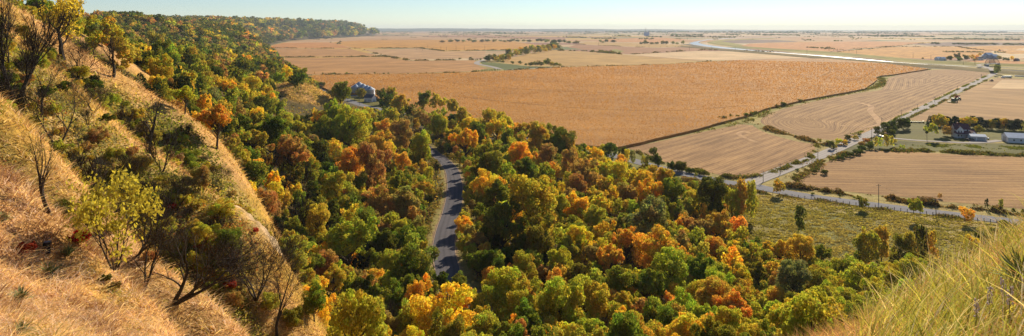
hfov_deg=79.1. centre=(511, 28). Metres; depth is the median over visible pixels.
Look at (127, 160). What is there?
bare tree
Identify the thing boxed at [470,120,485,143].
deciduous tree
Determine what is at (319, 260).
deciduous tree
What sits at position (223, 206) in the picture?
shrub
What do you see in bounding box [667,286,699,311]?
deciduous tree
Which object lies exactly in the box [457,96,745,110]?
crop sprayer track
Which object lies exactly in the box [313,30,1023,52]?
distant tree belts
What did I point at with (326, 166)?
deciduous tree
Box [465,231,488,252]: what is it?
deciduous tree
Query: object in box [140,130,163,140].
shrub
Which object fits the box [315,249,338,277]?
deciduous tree
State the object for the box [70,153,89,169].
bare shrub
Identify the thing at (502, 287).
deciduous tree
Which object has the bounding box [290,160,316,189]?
bare tree
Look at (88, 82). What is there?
shrub
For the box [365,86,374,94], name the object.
grain bin
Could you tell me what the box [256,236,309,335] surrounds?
bare tree
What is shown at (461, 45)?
golden field
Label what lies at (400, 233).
deciduous tree
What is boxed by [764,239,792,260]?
deciduous tree
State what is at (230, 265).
bare tree
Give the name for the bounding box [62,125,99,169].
bare tree
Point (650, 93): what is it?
crop sprayer track
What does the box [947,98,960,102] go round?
combine harvester
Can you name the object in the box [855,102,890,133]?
wheel tracks
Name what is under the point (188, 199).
shrub
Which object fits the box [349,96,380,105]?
bin yard grass
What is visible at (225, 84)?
deciduous tree
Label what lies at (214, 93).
deciduous tree
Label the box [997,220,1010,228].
shrub
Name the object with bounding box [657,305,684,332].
deciduous tree
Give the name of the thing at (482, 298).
deciduous tree
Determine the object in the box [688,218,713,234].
deciduous tree
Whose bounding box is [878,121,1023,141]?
farmyard grass
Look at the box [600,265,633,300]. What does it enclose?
deciduous tree
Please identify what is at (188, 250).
shrub
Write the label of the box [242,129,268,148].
deciduous tree
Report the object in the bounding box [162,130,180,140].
shrub
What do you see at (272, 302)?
shrub
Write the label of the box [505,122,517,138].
deciduous tree
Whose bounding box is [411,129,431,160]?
deciduous tree
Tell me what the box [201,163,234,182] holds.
bare tree
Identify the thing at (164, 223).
bare tree
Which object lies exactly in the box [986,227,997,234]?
shrub
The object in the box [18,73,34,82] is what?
shrub
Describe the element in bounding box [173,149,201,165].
shrub
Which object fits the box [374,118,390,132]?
deciduous tree
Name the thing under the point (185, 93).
deciduous tree
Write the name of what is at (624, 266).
shrub
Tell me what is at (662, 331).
deciduous tree
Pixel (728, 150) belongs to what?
stubble field
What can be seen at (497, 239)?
deciduous tree
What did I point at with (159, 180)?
shrub
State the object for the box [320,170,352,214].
deciduous tree
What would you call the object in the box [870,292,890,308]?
deciduous tree
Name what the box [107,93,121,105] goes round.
shrub
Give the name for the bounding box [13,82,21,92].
shrub
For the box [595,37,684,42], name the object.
reddish field
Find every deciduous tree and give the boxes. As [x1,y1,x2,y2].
[147,30,165,44]
[148,38,171,57]
[148,53,174,78]
[171,85,194,113]
[196,103,231,148]
[201,86,221,102]
[216,78,236,91]
[225,87,248,102]
[231,57,253,71]
[231,113,251,130]
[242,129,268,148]
[243,100,258,116]
[245,75,262,101]
[251,94,273,111]
[254,116,286,153]
[255,187,278,215]
[259,113,289,143]
[267,134,310,169]
[269,97,287,114]
[275,109,293,128]
[278,234,308,272]
[281,215,304,234]
[284,163,304,186]
[290,120,312,134]
[298,268,320,286]
[300,280,326,320]
[301,157,320,190]
[302,280,330,326]
[303,236,316,245]
[303,252,325,271]
[305,203,330,244]
[310,137,329,156]
[312,114,340,139]
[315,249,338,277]
[318,162,333,171]
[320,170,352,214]
[321,98,344,124]
[323,215,377,265]
[323,263,352,300]
[326,288,389,335]
[327,138,337,152]
[329,103,370,145]
[331,81,351,103]
[334,143,362,175]
[341,323,387,335]
[346,191,367,202]
[350,274,374,293]
[352,172,367,188]
[354,108,372,131]
[354,206,379,241]
[355,141,385,189]
[361,183,395,214]
[361,248,382,266]
[367,268,384,279]
[369,129,392,151]
[370,227,398,268]
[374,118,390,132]
[378,248,401,272]
[382,277,403,308]
[384,212,407,234]
[384,310,401,335]
[387,325,407,335]
[389,94,410,112]
[389,167,412,192]
[389,185,420,218]
[389,242,439,281]
[390,118,412,149]
[391,224,412,249]
[392,151,411,170]
[395,273,421,293]
[395,297,427,334]
[401,272,437,307]
[406,325,424,335]
[408,281,479,335]
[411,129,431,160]
[417,90,430,107]
[424,280,438,294]
[426,307,464,335]
[427,107,447,140]
[431,271,448,292]
[442,127,461,143]
[448,128,478,156]
[450,271,469,299]
[455,106,471,124]
[456,116,477,132]
[460,329,492,335]
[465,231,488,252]
[465,250,482,277]
[465,310,500,335]
[467,285,494,310]
[469,141,503,176]
[469,168,501,193]
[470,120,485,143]
[478,107,496,132]
[478,195,527,249]
[478,249,503,278]
[481,266,528,313]
[483,179,513,208]
[485,118,507,140]
[485,233,501,249]
[487,321,522,335]
[497,246,518,265]
[498,115,513,127]
[499,322,524,335]
[500,125,513,144]
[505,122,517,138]
[505,275,543,316]
[508,141,532,163]
[508,173,557,238]
[509,233,526,250]
[512,302,534,323]
[513,121,532,144]
[513,249,537,280]
[513,297,543,335]
[514,156,537,177]
[517,120,549,150]
[523,211,555,255]
[526,249,543,277]
[530,323,558,335]
[535,122,556,143]
[535,275,586,323]
[536,264,550,287]
[537,142,557,164]
[541,248,558,265]
[547,245,573,281]
[550,126,577,153]
[552,323,585,335]
[553,193,570,222]
[555,231,581,265]
[561,135,577,163]
[561,146,578,171]
[562,190,589,216]
[564,171,587,193]
[565,224,593,266]
[565,261,592,280]
[570,157,599,195]
[571,222,587,239]
[574,317,599,334]
[576,274,615,319]
[577,324,603,335]
[582,243,602,272]
[584,204,605,232]
[592,190,606,199]
[596,157,612,176]
[596,243,624,272]
[597,237,618,272]
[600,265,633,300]
[604,217,621,242]
[604,311,647,335]
[605,161,631,184]
[610,305,626,319]
[611,228,641,264]
[612,290,638,312]
[617,182,637,202]
[621,195,667,246]
[624,268,664,298]
[627,310,662,335]
[631,167,649,186]
[632,224,674,268]
[635,175,665,200]
[638,296,658,329]
[650,245,688,296]
[652,167,674,182]
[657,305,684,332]
[658,176,686,220]
[658,328,679,335]
[659,195,675,218]
[664,312,712,335]
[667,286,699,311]
[674,242,693,258]
[679,253,696,280]
[684,189,699,217]
[684,279,704,307]
[685,233,703,252]
[685,252,723,280]
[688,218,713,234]
[689,303,716,317]
[690,320,714,335]
[694,275,732,307]
[694,312,716,321]
[695,175,729,217]
[698,202,717,219]
[700,235,725,259]
[702,314,750,335]
[704,265,725,280]
[705,209,732,236]
[711,288,752,317]
[712,271,736,292]
[712,305,752,331]
[714,261,729,280]
[716,246,733,271]
[724,186,740,219]
[726,238,742,248]
[728,262,752,285]
[735,242,763,263]
[735,322,763,335]
[736,177,747,215]
[741,285,755,300]
[745,261,768,285]
[749,301,765,319]
[757,318,775,335]
[763,258,779,280]
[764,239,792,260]
[764,285,786,302]
[765,323,781,332]
[766,269,789,289]
[766,289,848,334]
[769,303,781,324]
[773,291,847,335]
[775,258,812,294]
[784,233,815,269]
[784,291,796,298]
[802,260,836,290]
[809,279,840,302]
[810,244,831,259]
[829,258,851,277]
[835,286,856,301]
[839,295,846,304]
[842,262,885,294]
[843,302,864,324]
[845,299,869,309]
[851,289,884,302]
[854,305,879,319]
[856,226,882,264]
[859,275,889,302]
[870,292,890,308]
[872,223,889,261]
[877,265,901,291]
[880,260,901,283]
[888,233,910,262]
[890,278,913,299]
[897,252,926,279]
[902,254,931,277]
[903,231,922,256]
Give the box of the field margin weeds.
[276,42,1023,263]
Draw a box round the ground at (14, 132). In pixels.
[0,2,1023,335]
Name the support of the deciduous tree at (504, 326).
on the ground at (14, 132)
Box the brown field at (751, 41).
[723,39,794,42]
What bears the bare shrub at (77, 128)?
on the ground at (14, 132)
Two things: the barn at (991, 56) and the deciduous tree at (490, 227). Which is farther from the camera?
the barn at (991, 56)
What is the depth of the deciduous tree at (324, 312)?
92.95 m
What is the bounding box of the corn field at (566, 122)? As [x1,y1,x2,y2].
[309,58,928,150]
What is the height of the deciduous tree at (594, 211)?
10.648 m
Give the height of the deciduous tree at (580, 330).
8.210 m
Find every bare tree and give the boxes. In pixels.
[0,0,78,98]
[0,23,15,72]
[0,68,18,98]
[2,84,31,115]
[11,43,39,84]
[12,68,106,146]
[17,55,68,116]
[18,36,42,49]
[25,118,61,213]
[30,0,45,17]
[60,34,119,78]
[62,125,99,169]
[66,150,113,191]
[71,83,120,111]
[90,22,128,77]
[106,151,158,178]
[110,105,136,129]
[121,188,197,288]
[124,215,290,305]
[129,186,201,257]
[134,95,169,144]
[135,166,210,210]
[142,126,182,171]
[148,194,174,229]
[200,228,311,302]
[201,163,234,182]
[209,178,221,193]
[221,251,243,287]
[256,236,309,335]
[259,148,280,176]
[262,218,287,240]
[273,155,297,176]
[279,170,293,203]
[287,191,311,222]
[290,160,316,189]
[325,90,335,110]
[329,284,361,321]
[384,299,396,316]
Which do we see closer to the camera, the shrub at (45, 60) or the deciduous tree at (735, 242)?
the shrub at (45, 60)
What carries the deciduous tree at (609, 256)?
on the ground at (14, 132)
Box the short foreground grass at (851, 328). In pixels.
[761,211,1023,335]
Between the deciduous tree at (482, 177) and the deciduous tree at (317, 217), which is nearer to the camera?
the deciduous tree at (317, 217)
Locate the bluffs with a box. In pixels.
[368,28,1023,30]
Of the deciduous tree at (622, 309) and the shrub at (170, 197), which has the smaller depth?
the shrub at (170, 197)
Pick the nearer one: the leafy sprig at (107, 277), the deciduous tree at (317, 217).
the leafy sprig at (107, 277)
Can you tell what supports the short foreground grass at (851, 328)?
on the ground at (14, 132)
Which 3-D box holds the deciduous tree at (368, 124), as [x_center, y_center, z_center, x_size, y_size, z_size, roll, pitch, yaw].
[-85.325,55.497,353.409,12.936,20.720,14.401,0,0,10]
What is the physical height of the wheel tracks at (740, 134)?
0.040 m
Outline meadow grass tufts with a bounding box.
[722,191,1007,269]
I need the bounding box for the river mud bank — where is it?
[689,37,1023,68]
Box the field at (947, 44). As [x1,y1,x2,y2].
[916,42,1023,45]
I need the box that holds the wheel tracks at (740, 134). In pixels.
[736,131,756,142]
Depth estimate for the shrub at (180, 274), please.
57.21 m
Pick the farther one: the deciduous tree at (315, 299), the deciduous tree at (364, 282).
the deciduous tree at (364, 282)
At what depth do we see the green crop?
1215.42 m
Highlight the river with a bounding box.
[690,37,1002,67]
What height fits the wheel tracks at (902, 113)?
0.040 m
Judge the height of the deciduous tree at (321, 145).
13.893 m
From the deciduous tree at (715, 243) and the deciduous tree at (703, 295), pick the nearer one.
the deciduous tree at (703, 295)
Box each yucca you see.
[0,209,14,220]
[7,284,36,301]
[8,319,40,334]
[38,259,63,277]
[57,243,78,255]
[979,245,1023,286]
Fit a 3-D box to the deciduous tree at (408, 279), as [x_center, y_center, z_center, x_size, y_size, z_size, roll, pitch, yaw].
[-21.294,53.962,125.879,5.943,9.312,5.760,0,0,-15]
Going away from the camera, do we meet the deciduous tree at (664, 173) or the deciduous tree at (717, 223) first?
the deciduous tree at (717, 223)
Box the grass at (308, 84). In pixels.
[275,81,331,105]
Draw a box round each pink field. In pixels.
[290,37,510,41]
[363,35,564,39]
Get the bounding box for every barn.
[938,57,946,60]
[989,54,997,58]
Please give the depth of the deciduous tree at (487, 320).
98.37 m
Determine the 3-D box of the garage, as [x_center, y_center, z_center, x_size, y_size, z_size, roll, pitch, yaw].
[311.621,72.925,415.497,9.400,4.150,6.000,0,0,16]
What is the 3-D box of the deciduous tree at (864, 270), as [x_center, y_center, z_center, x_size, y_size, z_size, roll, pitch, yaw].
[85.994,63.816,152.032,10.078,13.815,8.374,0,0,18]
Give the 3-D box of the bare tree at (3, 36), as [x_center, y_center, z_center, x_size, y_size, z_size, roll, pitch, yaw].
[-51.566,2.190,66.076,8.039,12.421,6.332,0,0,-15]
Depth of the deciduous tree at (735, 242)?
187.26 m
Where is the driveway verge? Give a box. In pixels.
[844,139,1023,153]
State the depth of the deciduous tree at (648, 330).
92.35 m
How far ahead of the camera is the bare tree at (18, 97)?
62.24 m
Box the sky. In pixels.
[20,0,1023,31]
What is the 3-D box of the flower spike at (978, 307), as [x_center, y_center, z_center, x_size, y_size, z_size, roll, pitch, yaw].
[4.279,2.750,5.704,0.052,0.518,0.055,0,0,0]
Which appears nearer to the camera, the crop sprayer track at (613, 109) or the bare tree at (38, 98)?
the bare tree at (38, 98)
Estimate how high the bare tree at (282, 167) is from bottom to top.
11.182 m
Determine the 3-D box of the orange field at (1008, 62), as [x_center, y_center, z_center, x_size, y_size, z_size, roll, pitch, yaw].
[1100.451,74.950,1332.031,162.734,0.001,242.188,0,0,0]
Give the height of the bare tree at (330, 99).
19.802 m
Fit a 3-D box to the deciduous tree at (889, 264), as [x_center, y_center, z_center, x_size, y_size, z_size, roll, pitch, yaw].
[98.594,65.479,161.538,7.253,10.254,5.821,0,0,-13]
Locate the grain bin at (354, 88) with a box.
[351,84,357,92]
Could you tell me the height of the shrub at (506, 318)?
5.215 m
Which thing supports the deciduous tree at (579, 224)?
on the ground at (14, 132)
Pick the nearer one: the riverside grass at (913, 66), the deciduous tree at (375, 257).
the deciduous tree at (375, 257)
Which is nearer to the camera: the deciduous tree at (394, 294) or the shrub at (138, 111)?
the shrub at (138, 111)
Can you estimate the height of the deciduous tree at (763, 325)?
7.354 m
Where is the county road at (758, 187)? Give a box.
[319,87,1023,224]
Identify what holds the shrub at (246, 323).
on the ground at (14, 132)
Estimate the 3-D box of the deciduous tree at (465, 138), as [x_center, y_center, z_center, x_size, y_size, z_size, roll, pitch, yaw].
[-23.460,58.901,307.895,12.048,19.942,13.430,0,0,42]
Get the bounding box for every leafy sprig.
[97,273,112,281]
[106,281,121,288]
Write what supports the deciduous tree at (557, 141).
on the ground at (14, 132)
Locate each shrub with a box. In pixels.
[0,72,18,82]
[6,99,17,109]
[12,25,29,36]
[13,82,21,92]
[16,241,37,253]
[17,50,50,71]
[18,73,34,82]
[39,85,57,95]
[45,50,55,59]
[48,102,61,115]
[50,139,74,151]
[52,198,72,215]
[59,81,70,91]
[63,212,78,229]
[68,65,90,78]
[68,125,84,135]
[69,229,91,242]
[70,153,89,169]
[79,140,97,150]
[80,107,94,124]
[83,78,97,86]
[88,126,110,141]
[89,75,100,81]
[92,94,110,112]
[100,170,120,180]
[101,113,116,123]
[103,146,127,160]
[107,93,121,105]
[125,125,140,135]
[129,156,154,172]
[130,107,145,118]
[131,227,147,241]
[134,192,160,208]
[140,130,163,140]
[141,250,160,262]
[146,74,165,89]
[154,175,168,186]
[154,217,176,234]
[160,190,176,202]
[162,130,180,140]
[167,267,188,278]
[168,157,181,165]
[172,194,192,207]
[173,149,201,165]
[176,205,193,220]
[177,247,197,260]
[179,123,193,134]
[182,165,212,192]
[184,219,220,245]
[185,251,207,270]
[189,276,202,288]
[191,199,205,209]
[200,161,221,170]
[203,218,216,225]
[207,197,234,222]
[213,227,242,249]
[215,266,227,277]
[216,213,234,227]
[222,289,244,307]
[223,280,237,287]
[234,320,248,327]
[245,160,259,178]
[261,292,280,311]
[273,215,288,230]
[280,306,304,326]
[289,183,302,195]
[295,232,309,253]
[305,192,317,204]
[325,292,336,313]
[374,219,390,238]
[382,305,397,317]
[436,292,443,301]
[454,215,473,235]
[472,220,482,233]
[503,312,511,321]
[515,318,529,335]
[608,302,629,321]
[621,264,633,270]
[641,154,649,164]
[654,156,661,164]
[666,160,675,170]
[673,161,686,171]
[683,177,699,183]
[685,168,694,172]
[750,282,758,289]
[751,318,762,323]
[852,149,862,154]
[963,233,980,248]
[974,230,989,242]
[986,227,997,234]
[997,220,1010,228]
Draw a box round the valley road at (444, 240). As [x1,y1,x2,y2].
[430,146,492,310]
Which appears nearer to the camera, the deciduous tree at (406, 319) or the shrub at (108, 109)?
the shrub at (108, 109)
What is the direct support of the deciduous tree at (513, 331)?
on the ground at (14, 132)
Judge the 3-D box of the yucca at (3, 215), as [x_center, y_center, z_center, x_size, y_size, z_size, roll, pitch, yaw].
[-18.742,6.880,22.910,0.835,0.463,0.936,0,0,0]
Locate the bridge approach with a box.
[977,64,993,70]
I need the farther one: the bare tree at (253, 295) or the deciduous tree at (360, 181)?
the deciduous tree at (360, 181)
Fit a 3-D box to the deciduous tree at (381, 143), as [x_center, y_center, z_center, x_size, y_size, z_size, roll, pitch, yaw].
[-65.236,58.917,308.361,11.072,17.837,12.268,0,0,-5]
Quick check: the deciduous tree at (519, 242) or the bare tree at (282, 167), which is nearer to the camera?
the deciduous tree at (519, 242)
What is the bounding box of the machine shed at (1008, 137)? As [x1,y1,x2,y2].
[1001,132,1023,142]
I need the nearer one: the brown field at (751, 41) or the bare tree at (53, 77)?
the bare tree at (53, 77)
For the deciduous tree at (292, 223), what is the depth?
157.50 m
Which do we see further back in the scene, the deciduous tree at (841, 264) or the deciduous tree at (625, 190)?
the deciduous tree at (625, 190)
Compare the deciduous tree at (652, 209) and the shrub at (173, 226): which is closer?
the shrub at (173, 226)
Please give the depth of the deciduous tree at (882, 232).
197.23 m
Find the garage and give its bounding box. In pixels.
[967,134,986,140]
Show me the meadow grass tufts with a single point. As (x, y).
(878, 216)
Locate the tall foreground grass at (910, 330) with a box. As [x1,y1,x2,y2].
[826,193,1023,335]
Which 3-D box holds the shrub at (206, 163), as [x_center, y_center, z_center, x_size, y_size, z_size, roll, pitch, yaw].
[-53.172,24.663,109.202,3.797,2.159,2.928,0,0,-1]
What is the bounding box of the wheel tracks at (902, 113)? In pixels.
[839,86,959,127]
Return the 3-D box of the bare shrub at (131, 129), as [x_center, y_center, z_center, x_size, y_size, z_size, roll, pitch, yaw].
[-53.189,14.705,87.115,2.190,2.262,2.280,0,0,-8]
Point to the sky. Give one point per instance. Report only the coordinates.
(396, 14)
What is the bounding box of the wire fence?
[760,190,996,222]
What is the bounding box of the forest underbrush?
[181,70,782,334]
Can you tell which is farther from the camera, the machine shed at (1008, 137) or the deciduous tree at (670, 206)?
the machine shed at (1008, 137)
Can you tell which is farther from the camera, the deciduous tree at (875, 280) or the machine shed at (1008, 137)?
the machine shed at (1008, 137)
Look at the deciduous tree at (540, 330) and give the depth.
83.39 m
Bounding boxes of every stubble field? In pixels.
[274,48,376,56]
[285,57,487,74]
[365,48,485,59]
[629,124,814,177]
[761,69,988,139]
[792,150,1023,208]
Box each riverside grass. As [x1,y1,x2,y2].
[681,44,1023,71]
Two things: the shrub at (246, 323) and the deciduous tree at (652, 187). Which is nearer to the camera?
the shrub at (246, 323)
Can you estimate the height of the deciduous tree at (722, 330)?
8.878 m
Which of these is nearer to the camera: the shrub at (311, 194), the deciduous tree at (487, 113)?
the shrub at (311, 194)
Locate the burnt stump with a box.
[42,240,51,253]
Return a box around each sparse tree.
[31,0,84,59]
[58,164,164,272]
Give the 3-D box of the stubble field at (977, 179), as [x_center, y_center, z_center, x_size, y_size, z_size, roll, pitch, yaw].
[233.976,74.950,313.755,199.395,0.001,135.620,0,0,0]
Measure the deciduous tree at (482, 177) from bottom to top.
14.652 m
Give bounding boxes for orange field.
[271,42,349,47]
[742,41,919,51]
[968,60,1023,63]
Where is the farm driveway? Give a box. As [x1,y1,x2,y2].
[873,136,1001,142]
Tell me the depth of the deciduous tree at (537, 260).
150.43 m
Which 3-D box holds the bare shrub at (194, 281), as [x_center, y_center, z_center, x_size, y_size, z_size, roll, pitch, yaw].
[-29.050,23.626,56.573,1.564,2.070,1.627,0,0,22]
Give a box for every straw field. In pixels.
[629,51,808,60]
[992,80,1023,88]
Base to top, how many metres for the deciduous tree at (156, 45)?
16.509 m
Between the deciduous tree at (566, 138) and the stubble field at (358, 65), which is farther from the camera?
the stubble field at (358, 65)
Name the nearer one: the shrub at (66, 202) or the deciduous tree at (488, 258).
the shrub at (66, 202)
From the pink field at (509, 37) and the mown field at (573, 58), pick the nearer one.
the mown field at (573, 58)
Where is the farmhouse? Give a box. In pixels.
[950,122,976,138]
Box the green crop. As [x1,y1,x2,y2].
[481,62,539,69]
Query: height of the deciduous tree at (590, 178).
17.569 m
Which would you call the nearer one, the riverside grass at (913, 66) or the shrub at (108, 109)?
the shrub at (108, 109)
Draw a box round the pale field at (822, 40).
[737,38,875,41]
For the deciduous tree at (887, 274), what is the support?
on the ground at (14, 132)
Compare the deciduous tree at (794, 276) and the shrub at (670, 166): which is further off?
the shrub at (670, 166)
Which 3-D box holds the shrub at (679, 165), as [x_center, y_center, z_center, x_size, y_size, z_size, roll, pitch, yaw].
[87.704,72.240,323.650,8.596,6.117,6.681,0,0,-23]
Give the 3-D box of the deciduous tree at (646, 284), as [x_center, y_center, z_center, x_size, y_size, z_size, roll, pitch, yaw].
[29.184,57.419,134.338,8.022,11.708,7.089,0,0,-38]
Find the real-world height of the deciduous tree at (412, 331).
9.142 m
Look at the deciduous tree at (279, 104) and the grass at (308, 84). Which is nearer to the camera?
the deciduous tree at (279, 104)
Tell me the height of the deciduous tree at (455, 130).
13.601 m
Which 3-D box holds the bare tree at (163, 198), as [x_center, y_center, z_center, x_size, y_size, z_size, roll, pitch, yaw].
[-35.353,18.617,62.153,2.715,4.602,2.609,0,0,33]
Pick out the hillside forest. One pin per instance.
(257, 33)
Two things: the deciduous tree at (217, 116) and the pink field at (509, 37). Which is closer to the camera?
the deciduous tree at (217, 116)
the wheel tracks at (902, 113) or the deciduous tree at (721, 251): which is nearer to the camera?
the deciduous tree at (721, 251)
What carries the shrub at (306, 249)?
on the ground at (14, 132)
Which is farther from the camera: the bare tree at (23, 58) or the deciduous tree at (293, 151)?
the deciduous tree at (293, 151)
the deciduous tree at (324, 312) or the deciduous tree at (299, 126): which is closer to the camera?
the deciduous tree at (324, 312)
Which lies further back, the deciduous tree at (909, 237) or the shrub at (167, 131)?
the deciduous tree at (909, 237)
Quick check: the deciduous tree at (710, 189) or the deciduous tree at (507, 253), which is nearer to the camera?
the deciduous tree at (507, 253)
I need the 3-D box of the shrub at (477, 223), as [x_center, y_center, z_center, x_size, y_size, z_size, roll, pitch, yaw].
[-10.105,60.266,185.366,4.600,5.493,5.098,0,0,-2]
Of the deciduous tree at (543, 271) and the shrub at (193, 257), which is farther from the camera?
the deciduous tree at (543, 271)
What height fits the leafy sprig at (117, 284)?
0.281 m
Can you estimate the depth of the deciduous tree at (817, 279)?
149.73 m
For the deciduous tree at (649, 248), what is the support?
on the ground at (14, 132)
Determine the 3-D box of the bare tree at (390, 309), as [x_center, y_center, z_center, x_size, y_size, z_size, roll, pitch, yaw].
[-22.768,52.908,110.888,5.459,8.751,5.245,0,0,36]
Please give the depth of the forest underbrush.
161.03 m
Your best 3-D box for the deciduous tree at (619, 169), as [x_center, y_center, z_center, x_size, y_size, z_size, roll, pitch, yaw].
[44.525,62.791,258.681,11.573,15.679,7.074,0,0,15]
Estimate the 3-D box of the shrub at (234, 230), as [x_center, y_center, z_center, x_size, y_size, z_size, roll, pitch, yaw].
[-28.342,21.126,61.896,3.220,2.458,2.731,0,0,4]
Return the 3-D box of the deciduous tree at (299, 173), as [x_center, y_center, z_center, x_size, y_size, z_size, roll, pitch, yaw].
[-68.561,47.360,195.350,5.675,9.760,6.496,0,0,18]
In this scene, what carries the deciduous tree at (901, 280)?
on the ground at (14, 132)
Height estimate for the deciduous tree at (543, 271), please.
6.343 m
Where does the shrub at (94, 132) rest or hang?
on the ground at (14, 132)
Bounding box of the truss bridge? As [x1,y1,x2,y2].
[984,58,999,66]
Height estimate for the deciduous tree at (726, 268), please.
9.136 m
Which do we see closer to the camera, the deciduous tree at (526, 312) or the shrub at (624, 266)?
the deciduous tree at (526, 312)
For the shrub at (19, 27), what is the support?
on the ground at (14, 132)
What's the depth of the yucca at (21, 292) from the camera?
18.71 m
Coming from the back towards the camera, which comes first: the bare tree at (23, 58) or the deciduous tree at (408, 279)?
the deciduous tree at (408, 279)
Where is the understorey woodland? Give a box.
[0,0,1023,335]
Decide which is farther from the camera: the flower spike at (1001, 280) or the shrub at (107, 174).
the shrub at (107, 174)
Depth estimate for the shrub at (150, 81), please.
157.55 m
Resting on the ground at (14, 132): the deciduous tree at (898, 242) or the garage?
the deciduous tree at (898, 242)
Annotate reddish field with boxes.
[568,44,720,53]
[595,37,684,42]
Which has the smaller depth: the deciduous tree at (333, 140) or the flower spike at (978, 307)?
the flower spike at (978, 307)
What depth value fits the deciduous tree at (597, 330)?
82.47 m
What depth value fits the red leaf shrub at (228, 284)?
57.78 m
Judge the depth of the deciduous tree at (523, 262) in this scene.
140.56 m
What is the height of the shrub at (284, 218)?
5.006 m
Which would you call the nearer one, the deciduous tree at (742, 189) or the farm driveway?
the deciduous tree at (742, 189)
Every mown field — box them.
[501,50,703,66]
[579,42,687,46]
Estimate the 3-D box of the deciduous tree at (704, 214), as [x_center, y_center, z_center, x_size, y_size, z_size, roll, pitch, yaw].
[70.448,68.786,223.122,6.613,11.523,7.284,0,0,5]
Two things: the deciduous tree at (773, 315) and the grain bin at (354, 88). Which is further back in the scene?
the grain bin at (354, 88)
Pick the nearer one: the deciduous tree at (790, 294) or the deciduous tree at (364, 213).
the deciduous tree at (790, 294)
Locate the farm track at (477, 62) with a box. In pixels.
[474,60,500,68]
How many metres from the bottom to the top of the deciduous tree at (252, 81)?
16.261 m
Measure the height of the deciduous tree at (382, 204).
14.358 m
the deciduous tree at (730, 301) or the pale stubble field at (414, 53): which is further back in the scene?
the pale stubble field at (414, 53)
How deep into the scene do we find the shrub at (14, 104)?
52.52 m
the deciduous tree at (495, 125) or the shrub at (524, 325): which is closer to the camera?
the shrub at (524, 325)
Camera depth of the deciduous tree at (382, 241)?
159.94 m
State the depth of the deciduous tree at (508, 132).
346.60 m
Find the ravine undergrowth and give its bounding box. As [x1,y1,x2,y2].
[0,0,401,335]
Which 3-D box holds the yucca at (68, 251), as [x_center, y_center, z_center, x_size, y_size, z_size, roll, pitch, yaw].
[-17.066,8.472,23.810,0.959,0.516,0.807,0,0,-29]
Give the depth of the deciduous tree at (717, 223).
205.09 m
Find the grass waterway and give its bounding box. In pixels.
[694,76,890,132]
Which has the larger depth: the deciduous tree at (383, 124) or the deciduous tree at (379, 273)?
the deciduous tree at (383, 124)
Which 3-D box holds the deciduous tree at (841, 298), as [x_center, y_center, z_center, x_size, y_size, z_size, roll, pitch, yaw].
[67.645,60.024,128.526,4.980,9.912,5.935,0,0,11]
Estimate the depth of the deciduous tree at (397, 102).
476.30 m
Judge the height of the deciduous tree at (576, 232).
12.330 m
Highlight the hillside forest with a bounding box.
[82,10,379,87]
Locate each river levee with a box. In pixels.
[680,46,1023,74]
[707,38,1023,65]
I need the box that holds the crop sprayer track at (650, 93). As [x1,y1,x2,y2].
[432,80,817,93]
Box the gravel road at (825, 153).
[743,73,997,185]
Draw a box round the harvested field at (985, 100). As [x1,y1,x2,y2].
[910,78,1023,120]
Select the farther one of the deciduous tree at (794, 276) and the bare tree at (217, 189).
the deciduous tree at (794, 276)
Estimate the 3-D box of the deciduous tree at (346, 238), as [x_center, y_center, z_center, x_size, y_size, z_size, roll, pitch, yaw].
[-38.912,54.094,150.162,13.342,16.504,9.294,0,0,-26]
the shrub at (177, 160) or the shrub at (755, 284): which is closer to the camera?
the shrub at (177, 160)
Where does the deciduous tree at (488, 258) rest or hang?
on the ground at (14, 132)
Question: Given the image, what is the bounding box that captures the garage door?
[977,137,985,140]
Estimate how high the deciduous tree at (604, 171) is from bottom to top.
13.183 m
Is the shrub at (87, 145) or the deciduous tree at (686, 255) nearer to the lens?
the shrub at (87, 145)
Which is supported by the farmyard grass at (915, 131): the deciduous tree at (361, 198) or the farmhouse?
the farmhouse
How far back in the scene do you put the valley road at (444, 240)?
194.64 m
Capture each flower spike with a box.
[973,298,979,327]
[986,286,992,316]
[1000,277,1006,309]
[1006,286,1013,326]
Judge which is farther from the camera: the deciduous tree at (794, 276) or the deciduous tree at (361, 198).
the deciduous tree at (361, 198)
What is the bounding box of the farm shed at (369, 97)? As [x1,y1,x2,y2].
[364,94,375,101]
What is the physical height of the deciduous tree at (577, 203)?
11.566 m
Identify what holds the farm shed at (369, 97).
on the bin yard grass at (376, 103)
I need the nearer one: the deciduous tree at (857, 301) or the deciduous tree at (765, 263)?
the deciduous tree at (857, 301)
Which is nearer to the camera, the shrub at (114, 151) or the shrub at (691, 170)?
the shrub at (114, 151)
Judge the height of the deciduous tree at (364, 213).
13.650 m
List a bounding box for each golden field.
[331,40,536,49]
[834,47,990,58]
[970,46,1023,53]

